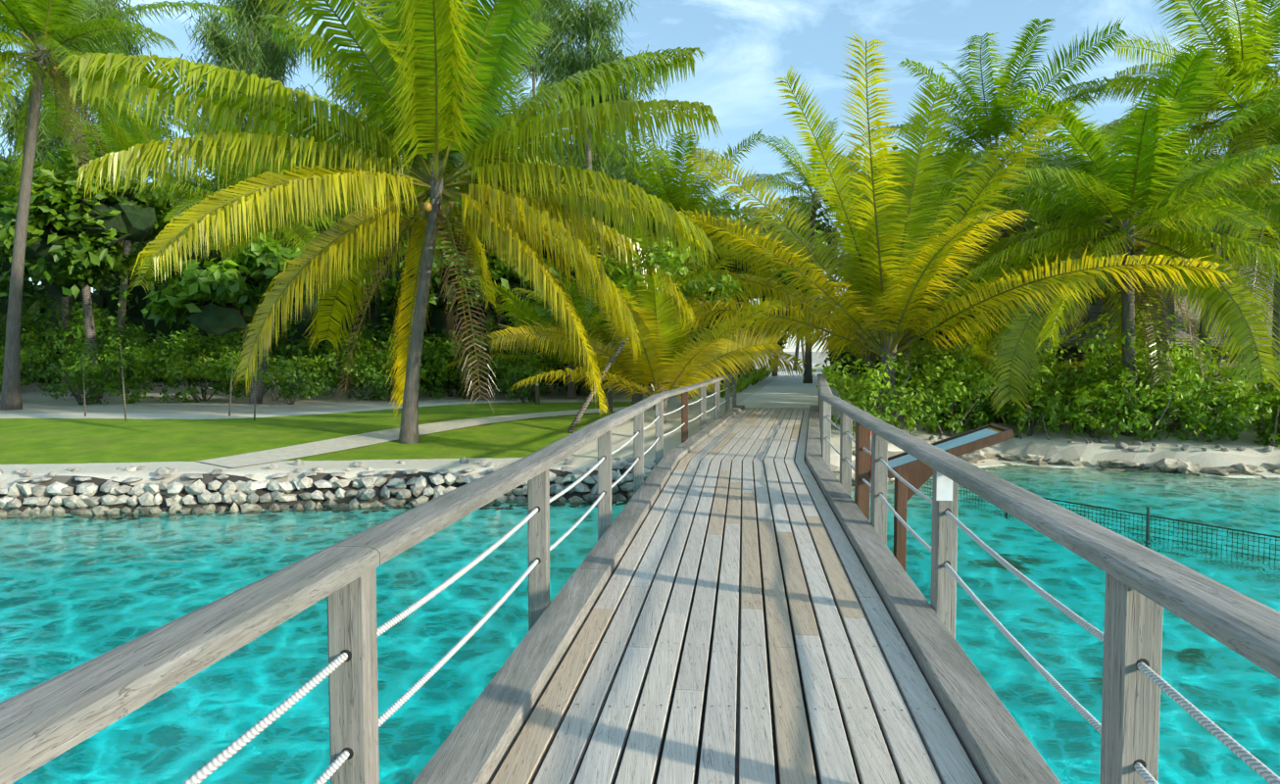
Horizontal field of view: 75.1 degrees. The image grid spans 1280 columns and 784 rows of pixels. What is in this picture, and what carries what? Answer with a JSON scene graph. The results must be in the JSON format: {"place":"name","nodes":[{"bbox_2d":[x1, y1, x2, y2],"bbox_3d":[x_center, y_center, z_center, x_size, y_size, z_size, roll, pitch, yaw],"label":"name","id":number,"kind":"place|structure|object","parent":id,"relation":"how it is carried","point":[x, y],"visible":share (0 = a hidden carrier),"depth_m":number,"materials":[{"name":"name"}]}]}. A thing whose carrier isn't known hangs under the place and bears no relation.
{"place":"outdoors","nodes":[
{"label":"outdoors","id":0,"kind":"place"},
{"bbox_2d":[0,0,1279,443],"bbox_3d":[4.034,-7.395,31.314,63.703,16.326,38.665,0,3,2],"label":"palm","id":1,"kind":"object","parent":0,"point":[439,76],"depth_m":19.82,"materials":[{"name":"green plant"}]},
{"bbox_2d":[25,63,1273,260],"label":"coconuts","id":2,"kind":"object","parent":1,"relation":"on","point":[451,205],"visible":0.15,"depth_m":18.28,"materials":[{"name":"plant"}]},
{"bbox_2d":[0,464,1279,783],"bbox_3d":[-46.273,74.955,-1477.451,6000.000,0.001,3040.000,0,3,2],"label":"water","id":3,"kind":"structure","parent":0,"point":[76,590],"depth_m":8.41,"materials":[{"name":"teal liquid"}]},
{"bbox_2d":[929,478,1279,538],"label":"fish net poles","id":4,"kind":"object","parent":3,"relation":"in","point":[1148,516],"visible":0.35,"depth_m":12.12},
{"bbox_2d":[918,479,1279,560],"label":"net","id":5,"kind":"object","parent":4,"relation":"attached to","point":[1142,521],"visible":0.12,"depth_m":11.85,"materials":[{"name":"black fabric"}]},
{"bbox_2d":[0,351,1279,516],"bbox_3d":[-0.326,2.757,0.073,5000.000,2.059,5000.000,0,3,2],"label":"ground","id":6,"kind":"structure","parent":0,"point":[44,435],"depth_m":19.13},
{"bbox_2d":[0,0,696,282],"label":"trees","id":7,"kind":"object","parent":6,"relation":"on","point":[559,71],"visible":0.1,"depth_m":39.91,"materials":[{"name":"green plant"}]},
{"bbox_2d":[196,399,742,467],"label":"concrete footpath","id":8,"kind":"structure","parent":6,"relation":"on","point":[314,448],"depth_m":17.90,"materials":[{"name":"beige concrete"}]},
{"bbox_2d":[534,381,691,412],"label":"bollard lights","id":9,"kind":"object","parent":6,"relation":"on","point":[537,398],"visible":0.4,"depth_m":27.27,"materials":[{"name":"paint"}]},
{"bbox_2d":[0,125,1279,446],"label":"bushes","id":10,"kind":"object","parent":6,"relation":"on","point":[90,259],"visible":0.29,"depth_m":27.43,"materials":[{"name":"green plant"}]},
{"bbox_2d":[0,435,1279,517],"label":"shore rocks","id":11,"kind":"object","parent":6,"relation":"on","point":[143,494],"visible":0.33,"depth_m":14.35,"materials":[{"name":"grey stone"}]},
{"bbox_2d":[0,159,1279,384],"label":"broadleaf shrubs","id":12,"kind":"object","parent":6,"relation":"on","point":[216,319],"visible":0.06,"depth_m":44.30,"materials":[{"name":"plant"}]},
{"bbox_2d":[0,0,1279,446],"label":"trunks","id":13,"kind":"object","parent":6,"relation":"on","point":[257,392],"visible":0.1,"depth_m":29.76,"materials":[{"name":"brown plant"}]},
{"bbox_2d":[327,375,1163,783],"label":"railing posts","id":14,"kind":"object","parent":6,"relation":"on","point":[1131,693],"visible":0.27,"depth_m":2.82,"materials":[{"name":"grey wood"}]},
{"bbox_2d":[0,373,1279,783],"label":"bridge railing","id":15,"kind":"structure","parent":14,"relation":"on","point":[51,718],"depth_m":3.31,"materials":[{"name":"grey wood"}]},
{"bbox_2d":[181,385,1279,783],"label":"bridge ropes","id":16,"kind":"object","parent":14,"relation":"attached to","point":[1165,687],"visible":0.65,"depth_m":3.23,"materials":[{"name":"white fabric"}]},
{"bbox_2d":[491,407,982,783],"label":"bridge deck","id":17,"kind":"structure","parent":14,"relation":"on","point":[746,436],"depth_m":4.58,"materials":[{"name":"grey wood"}]},
{"bbox_2d":[869,431,871,492],"bbox_3d":[2.533,0.693,9.240,0.107,0.847,0.690,0,3,8],"label":"lifebuoy","id":18,"kind":"object","parent":14,"relation":"attached to","point":[870,465],"visible":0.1,"depth_m":8.96,"materials":[{"name":"paint"}]},
{"bbox_2d":[887,423,1014,570],"bbox_3d":[3.212,1.908,8.942,1.344,3.112,0.845,0,3,2],"label":"wooden support frame","id":19,"kind":"object","parent":6,"relation":"on","point":[916,473],"visible":0.58,"depth_m":8.90,"materials":[{"name":"brown wood"}]},
{"bbox_2d":[887,428,998,468],"bbox_3d":[3.209,0.603,8.879,1.074,0.397,0.530,0,3,8],"label":"info sign glass","id":20,"kind":"object","parent":19,"relation":"in","point":[953,443],"visible":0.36,"depth_m":8.89,"materials":[{"name":"blue glass"}]},
{"bbox_2d":[889,427,1001,460],"bbox_3d":[3.211,0.611,8.879,1.152,0.432,0.600,0,3,8],"label":"info sign rim","id":21,"kind":"object","parent":19,"relation":"attached to","point":[994,429],"visible":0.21,"depth_m":8.92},
{"bbox_2d":[1024,256,1275,347],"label":"thatch hut roof","id":22,"kind":"structure","parent":6,"relation":"on","point":[1099,306],"depth_m":27.26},
{"bbox_2d":[0,0,1279,351],"label":"sky","id":23,"kind":"structure","parent":0,"point":[747,45],"materials":[{"name":"blue"}]},
{"bbox_2d":[340,384,1149,769],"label":"rope fittings","id":24,"kind":"object","parent":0,"point":[944,490],"visible":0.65,"depth_m":5.19,"materials":[{"name":"silver metal"}]},
{"bbox_2d":[681,392,870,521],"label":"wooden posts","id":25,"kind":"object","parent":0,"point":[862,470],"visible":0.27,"depth_m":8.86,"materials":[{"name":"brown wood"}]},
{"bbox_2d":[738,367,818,409],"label":"sand path","id":26,"kind":"structure","parent":0,"point":[784,391],"depth_m":33.37,"materials":[{"name":"beige sand"}]},
{"bbox_2d":[1045,345,1272,404],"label":"hut walls","id":27,"kind":"structure","parent":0,"point":[1066,355],"depth_m":29.95,"materials":[{"name":"brown wood"}]}
]}

